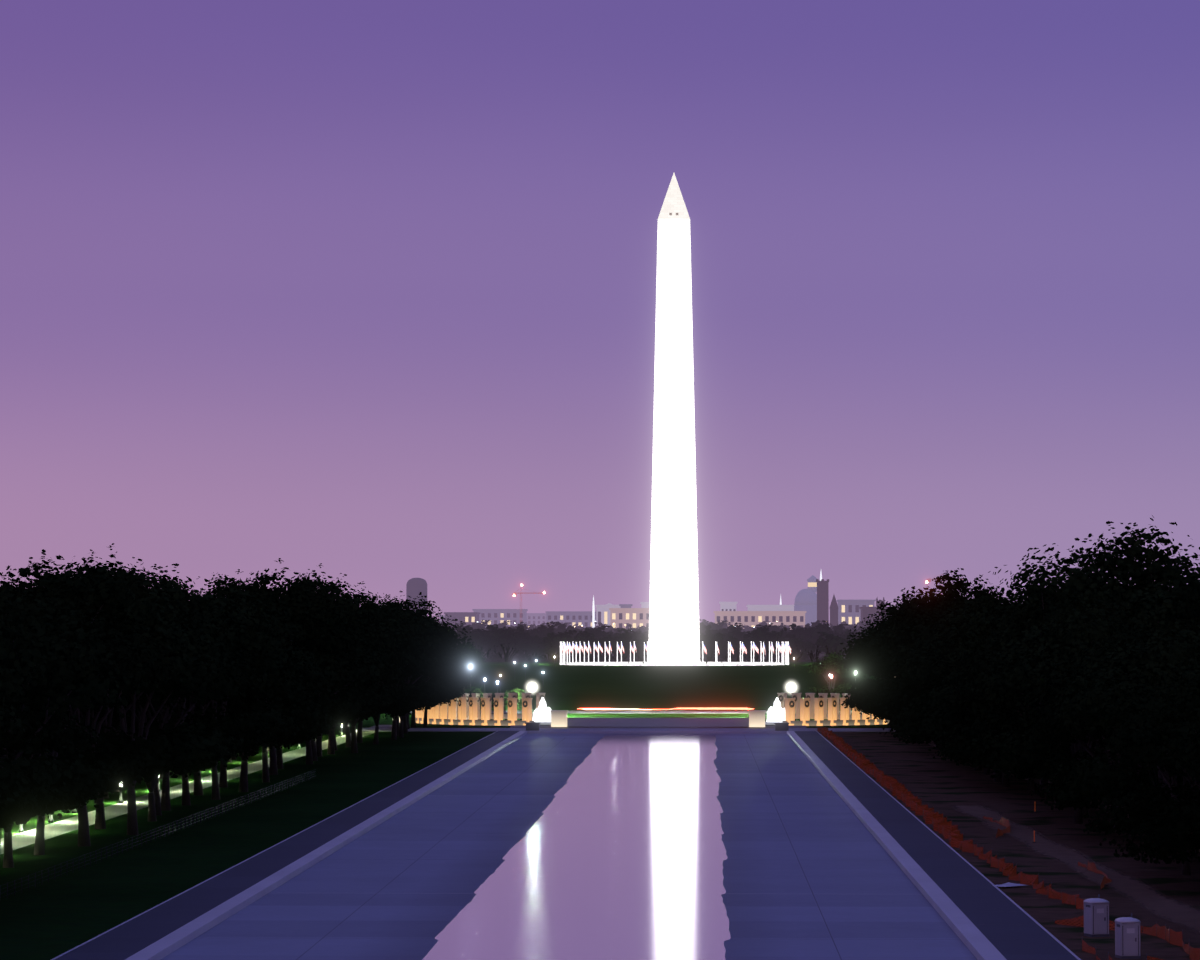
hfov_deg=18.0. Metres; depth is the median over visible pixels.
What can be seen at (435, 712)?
wwii pillar
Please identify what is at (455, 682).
elm tree
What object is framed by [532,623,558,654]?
tree
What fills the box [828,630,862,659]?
tree
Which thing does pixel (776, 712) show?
rainbow pool fountain
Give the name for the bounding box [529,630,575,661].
tree
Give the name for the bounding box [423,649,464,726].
elm tree
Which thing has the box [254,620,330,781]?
elm tree
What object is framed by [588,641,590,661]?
flag pole
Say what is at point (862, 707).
elm tree
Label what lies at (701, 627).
tree
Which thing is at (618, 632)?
tree
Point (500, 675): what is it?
grounds path lamps
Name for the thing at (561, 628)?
tree
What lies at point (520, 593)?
skyline crane
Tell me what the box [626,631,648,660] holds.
tree
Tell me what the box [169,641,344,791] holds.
elm tree
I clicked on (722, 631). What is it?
tree
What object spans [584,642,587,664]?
flag pole
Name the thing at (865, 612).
castle tower
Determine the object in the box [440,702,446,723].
wwii pillar
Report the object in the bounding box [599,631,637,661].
tree
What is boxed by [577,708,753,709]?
traffic light trails
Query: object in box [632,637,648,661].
tree
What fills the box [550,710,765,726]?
wwii entry blocks
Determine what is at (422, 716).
wwii pillar
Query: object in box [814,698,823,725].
wwii pillar
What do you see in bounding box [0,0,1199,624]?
sky
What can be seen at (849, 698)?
elm tree
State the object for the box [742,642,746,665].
flag pole
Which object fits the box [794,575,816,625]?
domed museum
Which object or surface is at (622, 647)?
flag pole
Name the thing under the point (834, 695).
wwii pillar
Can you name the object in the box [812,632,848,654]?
tree
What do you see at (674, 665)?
monument plaza
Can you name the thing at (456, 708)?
wwii pillar
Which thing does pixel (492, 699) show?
elm tree
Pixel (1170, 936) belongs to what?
yard safety fence
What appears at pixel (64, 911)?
ground
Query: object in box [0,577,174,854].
elm tree
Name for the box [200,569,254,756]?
elm tree
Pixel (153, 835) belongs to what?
wire fence
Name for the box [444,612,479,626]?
skyline offices
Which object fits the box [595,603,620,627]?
pediment hall
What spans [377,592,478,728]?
elm tree
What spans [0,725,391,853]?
elm walk path
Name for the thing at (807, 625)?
tree
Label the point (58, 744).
elm tree
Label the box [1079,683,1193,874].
elm tree
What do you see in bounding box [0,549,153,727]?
elm tree
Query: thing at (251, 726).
elm tree
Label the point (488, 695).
wwii pillar
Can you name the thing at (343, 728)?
elm tree
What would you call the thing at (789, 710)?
wwii pillar
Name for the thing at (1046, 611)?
elm tree
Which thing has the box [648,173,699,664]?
washington monument
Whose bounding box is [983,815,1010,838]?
safety fence stray
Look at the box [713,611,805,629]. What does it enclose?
skyline limestone offices
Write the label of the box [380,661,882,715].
monument hill lawn
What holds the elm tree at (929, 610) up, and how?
on the ground at (64, 911)
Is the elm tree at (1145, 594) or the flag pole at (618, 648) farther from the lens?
the flag pole at (618, 648)
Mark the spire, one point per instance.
(593, 615)
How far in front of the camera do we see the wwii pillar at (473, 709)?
777.98 m
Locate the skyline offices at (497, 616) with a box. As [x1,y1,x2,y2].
[472,609,527,627]
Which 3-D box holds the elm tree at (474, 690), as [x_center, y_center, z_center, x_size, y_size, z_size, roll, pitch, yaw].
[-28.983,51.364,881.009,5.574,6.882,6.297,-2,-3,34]
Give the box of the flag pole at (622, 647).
[621,641,623,661]
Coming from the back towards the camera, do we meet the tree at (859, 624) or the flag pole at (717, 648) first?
the tree at (859, 624)
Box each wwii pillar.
[416,710,420,722]
[420,707,424,723]
[427,708,431,723]
[432,705,438,723]
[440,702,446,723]
[448,698,455,724]
[456,698,457,718]
[458,697,466,724]
[461,693,469,719]
[468,697,477,724]
[471,693,480,718]
[480,697,489,724]
[483,693,491,718]
[493,698,503,725]
[495,693,504,718]
[507,698,517,725]
[508,693,517,718]
[521,693,530,697]
[522,698,531,724]
[535,693,545,708]
[777,693,786,708]
[784,698,794,725]
[792,693,801,718]
[800,698,809,725]
[805,693,814,718]
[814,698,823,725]
[818,693,827,718]
[827,698,836,725]
[830,693,839,719]
[840,697,849,724]
[842,693,850,719]
[852,707,859,724]
[862,712,869,724]
[872,714,878,724]
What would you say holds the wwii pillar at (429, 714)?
on the wwii balustrade
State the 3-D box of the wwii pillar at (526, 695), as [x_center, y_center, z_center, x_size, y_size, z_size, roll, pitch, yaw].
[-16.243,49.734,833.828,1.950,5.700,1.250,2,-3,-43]
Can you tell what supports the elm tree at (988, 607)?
on the ground at (64, 911)
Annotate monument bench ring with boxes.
[568,662,780,665]
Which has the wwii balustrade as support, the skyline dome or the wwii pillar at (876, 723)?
the wwii pillar at (876, 723)
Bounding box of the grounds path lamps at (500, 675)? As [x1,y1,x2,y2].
[499,656,820,692]
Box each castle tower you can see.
[816,579,828,623]
[829,595,838,625]
[862,605,867,621]
[876,597,884,620]
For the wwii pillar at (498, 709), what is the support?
on the wwii balustrade
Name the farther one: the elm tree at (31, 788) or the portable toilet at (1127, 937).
the elm tree at (31, 788)
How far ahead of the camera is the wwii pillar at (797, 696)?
831.61 m
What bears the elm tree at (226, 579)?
on the ground at (64, 911)
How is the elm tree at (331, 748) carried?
on the ground at (64, 911)
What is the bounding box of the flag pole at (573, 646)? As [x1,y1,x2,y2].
[572,643,577,661]
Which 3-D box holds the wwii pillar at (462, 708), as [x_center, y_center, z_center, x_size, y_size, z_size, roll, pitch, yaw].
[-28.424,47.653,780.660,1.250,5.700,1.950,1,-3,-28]
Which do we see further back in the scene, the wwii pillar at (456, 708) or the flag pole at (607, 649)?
the flag pole at (607, 649)
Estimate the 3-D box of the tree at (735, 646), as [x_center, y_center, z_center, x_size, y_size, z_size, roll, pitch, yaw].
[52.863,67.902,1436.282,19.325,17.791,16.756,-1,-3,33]
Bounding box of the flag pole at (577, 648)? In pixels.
[576,643,579,664]
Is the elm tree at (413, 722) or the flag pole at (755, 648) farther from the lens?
the flag pole at (755, 648)
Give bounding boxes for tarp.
[994,882,1024,886]
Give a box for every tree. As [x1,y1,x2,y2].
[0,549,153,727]
[0,568,203,845]
[0,570,44,594]
[0,574,153,822]
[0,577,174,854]
[0,597,73,813]
[0,654,81,827]
[3,678,127,867]
[11,689,127,748]
[25,543,235,828]
[61,549,227,803]
[66,552,196,798]
[73,607,263,821]
[82,584,243,834]
[112,589,249,814]
[113,563,296,810]
[114,695,188,791]
[144,564,212,778]
[151,650,298,794]
[154,613,279,804]
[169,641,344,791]
[190,580,303,799]
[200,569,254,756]
[204,574,248,596]
[212,558,377,774]
[219,655,291,786]
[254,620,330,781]
[259,625,335,771]
[267,599,371,768]
[276,630,394,757]
[281,563,407,760]
[304,573,418,756]
[306,617,405,763]
[327,641,405,753]
[334,581,432,742]
[334,681,389,749]
[340,678,413,732]
[344,674,398,746]
[349,615,447,752]
[367,644,425,743]
[375,594,468,739]
[376,591,470,735]
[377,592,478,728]
[396,623,464,736]
[403,654,465,732]
[407,651,465,727]
[411,661,473,727]
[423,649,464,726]
[451,642,487,692]
[452,647,473,689]
[454,623,497,660]
[457,619,489,631]
[458,628,502,661]
[465,686,483,708]
[481,627,526,661]
[483,649,514,661]
[485,624,536,661]
[491,692,507,707]
[494,622,527,655]
[497,621,522,628]
[504,687,524,708]
[510,632,552,661]
[511,622,557,661]
[524,630,574,659]
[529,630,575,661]
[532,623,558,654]
[547,621,592,660]
[556,630,589,661]
[559,631,608,661]
[562,625,613,661]
[572,624,597,629]
[589,628,636,661]
[589,631,626,661]
[594,622,616,653]
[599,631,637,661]
[609,628,634,657]
[623,635,648,661]
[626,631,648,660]
[628,624,648,632]
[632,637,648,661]
[699,619,714,624]
[699,622,705,634]
[699,633,715,659]
[700,631,729,661]
[701,620,727,630]
[704,622,744,661]
[705,627,750,661]
[717,636,758,661]
[722,622,735,628]
[730,625,772,661]
[741,625,753,629]
[741,625,794,661]
[749,621,782,630]
[761,627,809,661]
[764,623,802,660]
[770,634,817,661]
[781,644,823,661]
[789,621,838,661]
[803,620,827,657]
[804,649,853,695]
[809,624,848,659]
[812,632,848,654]
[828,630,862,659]
[832,658,879,688]
[833,600,898,704]
[839,636,885,715]
[840,629,877,697]
[841,619,870,631]
[841,624,875,713]
[844,641,890,727]
[845,625,858,631]
[846,588,923,710]
[854,659,879,714]
[858,630,944,741]
[860,648,896,720]
[863,568,1005,714]
[867,583,969,749]
[874,655,926,720]
[884,662,944,752]
[897,596,1028,781]
[918,589,1030,777]
[959,592,1106,753]
[960,573,1152,802]
[964,596,1142,823]
[988,515,1199,639]
[1012,634,1153,832]
[1026,649,1182,838]
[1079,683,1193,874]
[1096,667,1199,863]
[1158,565,1198,615]
[1179,547,1199,614]
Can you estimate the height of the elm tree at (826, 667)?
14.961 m
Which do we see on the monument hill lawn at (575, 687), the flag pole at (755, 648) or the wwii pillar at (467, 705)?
the flag pole at (755, 648)
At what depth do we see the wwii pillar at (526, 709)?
771.33 m
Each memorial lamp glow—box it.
[528,683,536,691]
[787,683,795,691]
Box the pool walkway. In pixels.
[51,729,1080,959]
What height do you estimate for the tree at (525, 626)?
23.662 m
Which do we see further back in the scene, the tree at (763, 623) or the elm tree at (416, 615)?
the tree at (763, 623)
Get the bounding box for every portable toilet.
[1083,894,1108,936]
[1115,913,1140,958]
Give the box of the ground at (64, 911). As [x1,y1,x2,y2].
[0,715,1199,959]
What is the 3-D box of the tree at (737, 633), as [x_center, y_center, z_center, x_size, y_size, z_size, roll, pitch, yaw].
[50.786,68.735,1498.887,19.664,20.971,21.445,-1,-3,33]
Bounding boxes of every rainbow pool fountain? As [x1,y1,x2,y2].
[532,697,550,724]
[765,697,784,724]
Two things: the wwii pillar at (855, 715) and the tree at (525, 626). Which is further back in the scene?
the tree at (525, 626)
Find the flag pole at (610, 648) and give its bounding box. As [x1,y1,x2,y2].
[609,641,611,661]
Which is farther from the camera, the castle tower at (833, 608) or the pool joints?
the castle tower at (833, 608)
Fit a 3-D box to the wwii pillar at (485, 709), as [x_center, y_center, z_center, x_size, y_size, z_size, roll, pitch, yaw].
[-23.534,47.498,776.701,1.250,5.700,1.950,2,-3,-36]
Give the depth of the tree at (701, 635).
1480.37 m
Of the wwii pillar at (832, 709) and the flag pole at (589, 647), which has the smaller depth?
the wwii pillar at (832, 709)
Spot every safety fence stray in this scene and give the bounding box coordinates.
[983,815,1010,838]
[1078,859,1111,889]
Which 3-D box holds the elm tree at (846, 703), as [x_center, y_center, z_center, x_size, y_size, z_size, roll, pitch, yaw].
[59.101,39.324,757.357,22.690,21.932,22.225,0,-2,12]
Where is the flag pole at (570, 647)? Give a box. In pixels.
[569,642,572,664]
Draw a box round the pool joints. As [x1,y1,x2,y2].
[296,735,959,959]
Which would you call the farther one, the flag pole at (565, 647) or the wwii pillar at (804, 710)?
the flag pole at (565, 647)
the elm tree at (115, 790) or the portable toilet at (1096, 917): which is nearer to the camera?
the portable toilet at (1096, 917)
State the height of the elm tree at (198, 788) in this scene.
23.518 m
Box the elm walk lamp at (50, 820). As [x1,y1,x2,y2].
[48,815,53,822]
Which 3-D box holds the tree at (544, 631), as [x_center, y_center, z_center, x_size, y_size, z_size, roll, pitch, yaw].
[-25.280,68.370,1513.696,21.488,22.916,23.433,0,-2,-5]
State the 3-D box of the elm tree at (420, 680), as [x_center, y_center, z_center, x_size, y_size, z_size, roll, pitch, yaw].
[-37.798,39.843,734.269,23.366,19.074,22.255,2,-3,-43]
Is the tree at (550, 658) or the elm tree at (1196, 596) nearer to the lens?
the elm tree at (1196, 596)
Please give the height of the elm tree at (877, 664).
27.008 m
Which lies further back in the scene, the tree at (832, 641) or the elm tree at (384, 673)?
the tree at (832, 641)
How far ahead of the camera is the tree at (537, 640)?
1450.54 m
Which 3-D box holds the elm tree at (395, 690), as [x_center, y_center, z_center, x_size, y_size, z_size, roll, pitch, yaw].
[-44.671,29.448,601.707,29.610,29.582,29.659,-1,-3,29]
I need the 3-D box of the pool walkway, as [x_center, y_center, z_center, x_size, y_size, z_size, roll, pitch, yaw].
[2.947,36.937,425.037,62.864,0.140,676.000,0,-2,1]
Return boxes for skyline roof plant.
[619,604,632,607]
[640,602,649,607]
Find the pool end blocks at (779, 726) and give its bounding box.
[525,722,788,730]
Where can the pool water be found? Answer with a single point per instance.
(617, 851)
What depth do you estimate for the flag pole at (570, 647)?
1278.86 m
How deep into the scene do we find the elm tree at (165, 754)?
352.63 m
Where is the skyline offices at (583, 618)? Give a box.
[545,611,595,627]
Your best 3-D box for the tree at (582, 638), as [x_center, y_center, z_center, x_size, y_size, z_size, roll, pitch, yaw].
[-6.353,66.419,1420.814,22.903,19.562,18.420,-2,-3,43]
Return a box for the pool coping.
[125,731,1006,959]
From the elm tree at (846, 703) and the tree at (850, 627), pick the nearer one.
the elm tree at (846, 703)
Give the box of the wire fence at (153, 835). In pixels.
[0,769,315,899]
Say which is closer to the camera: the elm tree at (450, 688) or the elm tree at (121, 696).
the elm tree at (121, 696)
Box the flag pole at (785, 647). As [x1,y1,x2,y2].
[783,643,787,664]
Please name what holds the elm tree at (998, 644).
on the ground at (64, 911)
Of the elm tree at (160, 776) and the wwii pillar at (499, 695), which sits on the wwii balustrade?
the wwii pillar at (499, 695)
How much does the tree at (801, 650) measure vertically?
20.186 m
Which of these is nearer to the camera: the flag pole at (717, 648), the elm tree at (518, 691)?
the elm tree at (518, 691)
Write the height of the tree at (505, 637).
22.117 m
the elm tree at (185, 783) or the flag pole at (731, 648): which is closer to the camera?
the elm tree at (185, 783)
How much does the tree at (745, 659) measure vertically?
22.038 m
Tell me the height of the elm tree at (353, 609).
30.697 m
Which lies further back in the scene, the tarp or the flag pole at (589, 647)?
the flag pole at (589, 647)
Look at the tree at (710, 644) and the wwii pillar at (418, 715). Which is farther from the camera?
the tree at (710, 644)
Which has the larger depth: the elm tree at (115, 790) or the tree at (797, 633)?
the tree at (797, 633)
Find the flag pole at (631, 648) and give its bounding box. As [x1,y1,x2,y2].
[630,642,633,665]
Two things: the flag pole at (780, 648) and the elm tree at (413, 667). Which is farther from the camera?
the flag pole at (780, 648)
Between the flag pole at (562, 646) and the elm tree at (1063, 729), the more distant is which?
the flag pole at (562, 646)
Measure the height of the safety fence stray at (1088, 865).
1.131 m
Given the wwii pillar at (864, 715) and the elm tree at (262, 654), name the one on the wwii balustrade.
the wwii pillar at (864, 715)
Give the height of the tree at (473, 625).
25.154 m
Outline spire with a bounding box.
[592,595,594,627]
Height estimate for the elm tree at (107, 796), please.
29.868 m
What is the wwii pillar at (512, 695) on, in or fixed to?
on the wwii balustrade
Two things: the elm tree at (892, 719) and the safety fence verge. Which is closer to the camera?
the safety fence verge
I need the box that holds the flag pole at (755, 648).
[753,642,758,665]
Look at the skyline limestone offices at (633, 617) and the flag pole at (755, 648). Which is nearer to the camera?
the flag pole at (755, 648)
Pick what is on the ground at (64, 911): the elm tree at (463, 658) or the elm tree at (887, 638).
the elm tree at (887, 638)
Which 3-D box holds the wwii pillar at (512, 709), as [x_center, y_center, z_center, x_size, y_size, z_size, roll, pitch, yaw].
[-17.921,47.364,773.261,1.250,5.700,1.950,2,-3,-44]
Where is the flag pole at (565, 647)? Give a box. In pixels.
[564,643,567,664]
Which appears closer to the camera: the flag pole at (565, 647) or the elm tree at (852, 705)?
the elm tree at (852, 705)
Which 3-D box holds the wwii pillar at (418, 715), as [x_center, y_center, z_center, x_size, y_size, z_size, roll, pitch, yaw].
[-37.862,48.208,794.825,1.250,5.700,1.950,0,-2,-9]
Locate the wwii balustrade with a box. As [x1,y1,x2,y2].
[415,714,888,725]
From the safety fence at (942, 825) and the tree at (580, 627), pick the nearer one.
the safety fence at (942, 825)
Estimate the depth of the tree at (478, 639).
1446.92 m
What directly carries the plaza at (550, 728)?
on the ground at (64, 911)
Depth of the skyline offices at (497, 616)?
2997.08 m
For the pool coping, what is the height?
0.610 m
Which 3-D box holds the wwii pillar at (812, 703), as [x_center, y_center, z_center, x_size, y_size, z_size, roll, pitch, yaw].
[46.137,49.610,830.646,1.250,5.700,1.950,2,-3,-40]
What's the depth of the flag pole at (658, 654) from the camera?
1256.07 m
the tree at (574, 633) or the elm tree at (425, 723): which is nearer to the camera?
the elm tree at (425, 723)
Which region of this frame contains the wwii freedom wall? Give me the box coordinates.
[567,718,748,726]
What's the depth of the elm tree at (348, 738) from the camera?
648.04 m
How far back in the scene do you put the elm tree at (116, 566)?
440.27 m
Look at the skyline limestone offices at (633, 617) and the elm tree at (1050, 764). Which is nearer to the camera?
the elm tree at (1050, 764)
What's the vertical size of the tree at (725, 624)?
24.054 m
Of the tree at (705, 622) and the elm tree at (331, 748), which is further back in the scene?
the tree at (705, 622)
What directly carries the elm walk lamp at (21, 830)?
on the elm walk path at (51, 830)
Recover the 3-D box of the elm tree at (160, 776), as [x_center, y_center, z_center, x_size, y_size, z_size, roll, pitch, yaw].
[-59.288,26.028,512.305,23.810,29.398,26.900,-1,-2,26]
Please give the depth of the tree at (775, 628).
1656.69 m
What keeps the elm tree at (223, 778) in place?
on the ground at (64, 911)
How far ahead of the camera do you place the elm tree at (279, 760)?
547.82 m
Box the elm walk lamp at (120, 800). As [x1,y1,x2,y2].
[118,783,122,802]
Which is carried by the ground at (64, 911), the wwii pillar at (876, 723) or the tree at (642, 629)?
the tree at (642, 629)
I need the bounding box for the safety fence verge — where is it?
[1082,939,1112,959]
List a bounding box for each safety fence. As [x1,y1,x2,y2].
[817,727,972,849]
[962,842,1083,909]
[1054,915,1199,959]
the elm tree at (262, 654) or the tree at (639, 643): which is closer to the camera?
the elm tree at (262, 654)
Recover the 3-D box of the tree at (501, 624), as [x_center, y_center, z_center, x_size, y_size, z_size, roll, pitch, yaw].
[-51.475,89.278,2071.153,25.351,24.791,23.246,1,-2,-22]
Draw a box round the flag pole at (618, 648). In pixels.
[617,642,620,665]
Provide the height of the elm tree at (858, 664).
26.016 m
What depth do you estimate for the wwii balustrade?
777.08 m
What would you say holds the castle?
on the ground at (64, 911)
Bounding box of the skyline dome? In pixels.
[406,578,426,615]
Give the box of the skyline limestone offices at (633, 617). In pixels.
[609,608,648,628]
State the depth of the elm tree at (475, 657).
983.48 m
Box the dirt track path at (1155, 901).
[924,739,1199,932]
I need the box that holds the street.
[411,711,861,712]
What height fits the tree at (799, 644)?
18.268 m
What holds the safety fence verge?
on the ground at (64, 911)
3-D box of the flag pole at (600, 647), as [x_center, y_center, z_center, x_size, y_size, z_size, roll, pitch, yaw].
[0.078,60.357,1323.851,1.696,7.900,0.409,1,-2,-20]
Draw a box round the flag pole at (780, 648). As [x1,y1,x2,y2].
[778,642,782,664]
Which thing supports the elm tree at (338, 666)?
on the ground at (64, 911)
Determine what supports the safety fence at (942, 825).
on the ground at (64, 911)
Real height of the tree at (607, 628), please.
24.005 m
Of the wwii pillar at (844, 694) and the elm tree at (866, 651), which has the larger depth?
the wwii pillar at (844, 694)
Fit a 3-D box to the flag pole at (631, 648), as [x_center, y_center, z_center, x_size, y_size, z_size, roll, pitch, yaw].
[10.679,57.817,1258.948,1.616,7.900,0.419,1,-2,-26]
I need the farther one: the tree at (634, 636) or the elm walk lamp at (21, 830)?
the tree at (634, 636)
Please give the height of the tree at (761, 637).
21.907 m
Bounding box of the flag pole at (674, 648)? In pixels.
[673,642,675,665]
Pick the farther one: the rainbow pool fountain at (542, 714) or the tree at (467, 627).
the tree at (467, 627)
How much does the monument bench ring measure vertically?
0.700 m
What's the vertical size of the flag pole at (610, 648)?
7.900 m
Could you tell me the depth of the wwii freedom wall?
764.83 m
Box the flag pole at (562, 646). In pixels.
[561,642,563,664]
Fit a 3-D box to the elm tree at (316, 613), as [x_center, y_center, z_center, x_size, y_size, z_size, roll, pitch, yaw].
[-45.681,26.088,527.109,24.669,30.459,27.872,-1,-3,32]
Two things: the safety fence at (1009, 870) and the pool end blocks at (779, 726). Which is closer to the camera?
the safety fence at (1009, 870)
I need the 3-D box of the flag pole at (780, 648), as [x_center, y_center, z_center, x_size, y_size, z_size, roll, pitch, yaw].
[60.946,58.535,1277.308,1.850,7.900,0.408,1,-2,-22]
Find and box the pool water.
[422,734,730,959]
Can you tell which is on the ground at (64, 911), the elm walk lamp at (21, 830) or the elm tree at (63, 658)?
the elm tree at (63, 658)
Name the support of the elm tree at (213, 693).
on the ground at (64, 911)
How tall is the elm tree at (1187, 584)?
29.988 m
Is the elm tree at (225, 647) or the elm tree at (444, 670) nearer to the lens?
the elm tree at (225, 647)
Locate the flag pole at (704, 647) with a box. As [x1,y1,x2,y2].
[702,642,706,665]
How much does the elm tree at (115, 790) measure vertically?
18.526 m
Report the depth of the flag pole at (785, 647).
1281.58 m
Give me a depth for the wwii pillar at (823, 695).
828.19 m
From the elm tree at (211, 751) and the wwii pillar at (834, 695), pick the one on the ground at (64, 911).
the elm tree at (211, 751)
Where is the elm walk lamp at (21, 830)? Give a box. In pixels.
[18,824,23,832]
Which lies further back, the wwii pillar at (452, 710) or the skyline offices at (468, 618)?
the skyline offices at (468, 618)
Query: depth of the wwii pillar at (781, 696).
833.27 m
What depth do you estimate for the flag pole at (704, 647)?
1256.67 m
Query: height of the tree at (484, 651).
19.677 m
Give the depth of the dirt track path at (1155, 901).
314.09 m
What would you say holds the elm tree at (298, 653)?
on the ground at (64, 911)
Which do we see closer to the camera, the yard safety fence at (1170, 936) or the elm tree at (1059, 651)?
the yard safety fence at (1170, 936)
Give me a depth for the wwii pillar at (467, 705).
825.01 m
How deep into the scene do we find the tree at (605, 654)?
1545.95 m
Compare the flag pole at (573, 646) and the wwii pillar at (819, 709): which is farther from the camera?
the flag pole at (573, 646)
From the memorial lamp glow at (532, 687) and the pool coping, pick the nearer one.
the pool coping
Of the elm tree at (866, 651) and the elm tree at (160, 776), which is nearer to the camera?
the elm tree at (160, 776)
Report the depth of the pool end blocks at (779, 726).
746.75 m
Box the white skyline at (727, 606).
[719,602,737,610]
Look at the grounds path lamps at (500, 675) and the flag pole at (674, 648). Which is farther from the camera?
the flag pole at (674, 648)
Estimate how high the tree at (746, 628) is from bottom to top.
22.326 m
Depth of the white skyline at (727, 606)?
2713.12 m
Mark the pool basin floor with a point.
(873, 903)
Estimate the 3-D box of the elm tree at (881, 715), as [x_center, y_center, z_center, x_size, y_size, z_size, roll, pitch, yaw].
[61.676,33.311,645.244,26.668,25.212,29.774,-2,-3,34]
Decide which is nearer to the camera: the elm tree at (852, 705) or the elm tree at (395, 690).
the elm tree at (395, 690)
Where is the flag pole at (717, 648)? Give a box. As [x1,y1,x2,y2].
[716,642,718,665]
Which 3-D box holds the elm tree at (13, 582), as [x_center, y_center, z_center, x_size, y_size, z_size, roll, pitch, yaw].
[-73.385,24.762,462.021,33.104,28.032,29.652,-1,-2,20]
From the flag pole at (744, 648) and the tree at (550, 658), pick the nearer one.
the flag pole at (744, 648)
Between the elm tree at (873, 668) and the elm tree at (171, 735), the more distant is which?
the elm tree at (873, 668)
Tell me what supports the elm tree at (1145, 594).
on the ground at (64, 911)
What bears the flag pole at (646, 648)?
on the monument hill lawn at (575, 687)
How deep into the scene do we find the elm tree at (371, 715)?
630.41 m
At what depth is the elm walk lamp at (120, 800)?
440.88 m
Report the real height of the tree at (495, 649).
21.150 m
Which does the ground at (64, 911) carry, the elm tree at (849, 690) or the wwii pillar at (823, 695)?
the elm tree at (849, 690)
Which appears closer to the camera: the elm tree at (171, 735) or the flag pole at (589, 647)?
the elm tree at (171, 735)
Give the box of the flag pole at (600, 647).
[598,641,602,661]
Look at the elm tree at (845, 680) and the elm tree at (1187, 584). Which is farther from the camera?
the elm tree at (845, 680)
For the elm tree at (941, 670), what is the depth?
499.55 m
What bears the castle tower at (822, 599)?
on the ground at (64, 911)
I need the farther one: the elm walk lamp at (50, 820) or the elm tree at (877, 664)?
the elm tree at (877, 664)
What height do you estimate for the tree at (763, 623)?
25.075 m
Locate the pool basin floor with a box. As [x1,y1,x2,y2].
[161,734,976,959]
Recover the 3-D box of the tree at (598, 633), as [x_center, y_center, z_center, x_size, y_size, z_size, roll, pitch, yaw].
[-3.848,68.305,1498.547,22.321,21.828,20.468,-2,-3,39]
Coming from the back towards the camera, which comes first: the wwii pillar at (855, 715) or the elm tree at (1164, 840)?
the wwii pillar at (855, 715)
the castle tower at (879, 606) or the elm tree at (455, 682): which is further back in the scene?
the castle tower at (879, 606)
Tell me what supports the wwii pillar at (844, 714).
on the wwii balustrade
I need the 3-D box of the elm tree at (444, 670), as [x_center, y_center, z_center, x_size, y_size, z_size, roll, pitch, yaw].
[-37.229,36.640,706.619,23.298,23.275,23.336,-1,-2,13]
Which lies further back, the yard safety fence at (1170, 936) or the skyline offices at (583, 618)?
the skyline offices at (583, 618)
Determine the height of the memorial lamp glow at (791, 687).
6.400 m
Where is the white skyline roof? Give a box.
[746,605,793,610]
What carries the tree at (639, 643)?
on the ground at (64, 911)
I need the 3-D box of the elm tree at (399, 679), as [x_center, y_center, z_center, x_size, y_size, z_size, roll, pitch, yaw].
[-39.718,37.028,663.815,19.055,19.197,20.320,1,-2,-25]
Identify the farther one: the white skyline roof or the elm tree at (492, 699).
the white skyline roof
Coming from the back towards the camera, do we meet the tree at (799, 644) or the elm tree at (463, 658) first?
the tree at (799, 644)
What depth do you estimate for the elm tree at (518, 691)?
876.82 m
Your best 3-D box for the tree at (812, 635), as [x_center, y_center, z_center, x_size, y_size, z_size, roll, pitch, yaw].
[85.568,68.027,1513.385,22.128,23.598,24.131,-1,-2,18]
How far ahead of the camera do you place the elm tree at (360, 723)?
672.98 m
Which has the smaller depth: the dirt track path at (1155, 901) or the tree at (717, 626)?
the dirt track path at (1155, 901)
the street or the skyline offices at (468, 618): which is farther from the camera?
the skyline offices at (468, 618)
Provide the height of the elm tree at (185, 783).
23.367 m
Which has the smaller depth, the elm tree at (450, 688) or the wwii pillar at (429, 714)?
the elm tree at (450, 688)
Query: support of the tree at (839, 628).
on the ground at (64, 911)
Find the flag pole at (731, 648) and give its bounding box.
[729,642,733,665]
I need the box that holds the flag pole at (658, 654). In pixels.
[658,642,661,665]
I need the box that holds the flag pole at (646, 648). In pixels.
[644,642,648,665]
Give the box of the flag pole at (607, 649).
[604,642,608,665]
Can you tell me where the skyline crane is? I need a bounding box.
[513,584,545,619]
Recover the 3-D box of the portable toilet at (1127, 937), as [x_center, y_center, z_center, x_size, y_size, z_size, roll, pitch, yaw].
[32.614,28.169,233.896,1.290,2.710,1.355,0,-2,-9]
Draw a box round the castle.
[859,607,887,625]
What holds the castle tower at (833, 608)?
on the ground at (64, 911)
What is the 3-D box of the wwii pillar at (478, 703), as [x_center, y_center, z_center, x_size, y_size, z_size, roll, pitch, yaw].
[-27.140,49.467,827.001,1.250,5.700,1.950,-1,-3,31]
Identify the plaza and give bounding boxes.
[356,725,895,731]
[566,664,781,665]

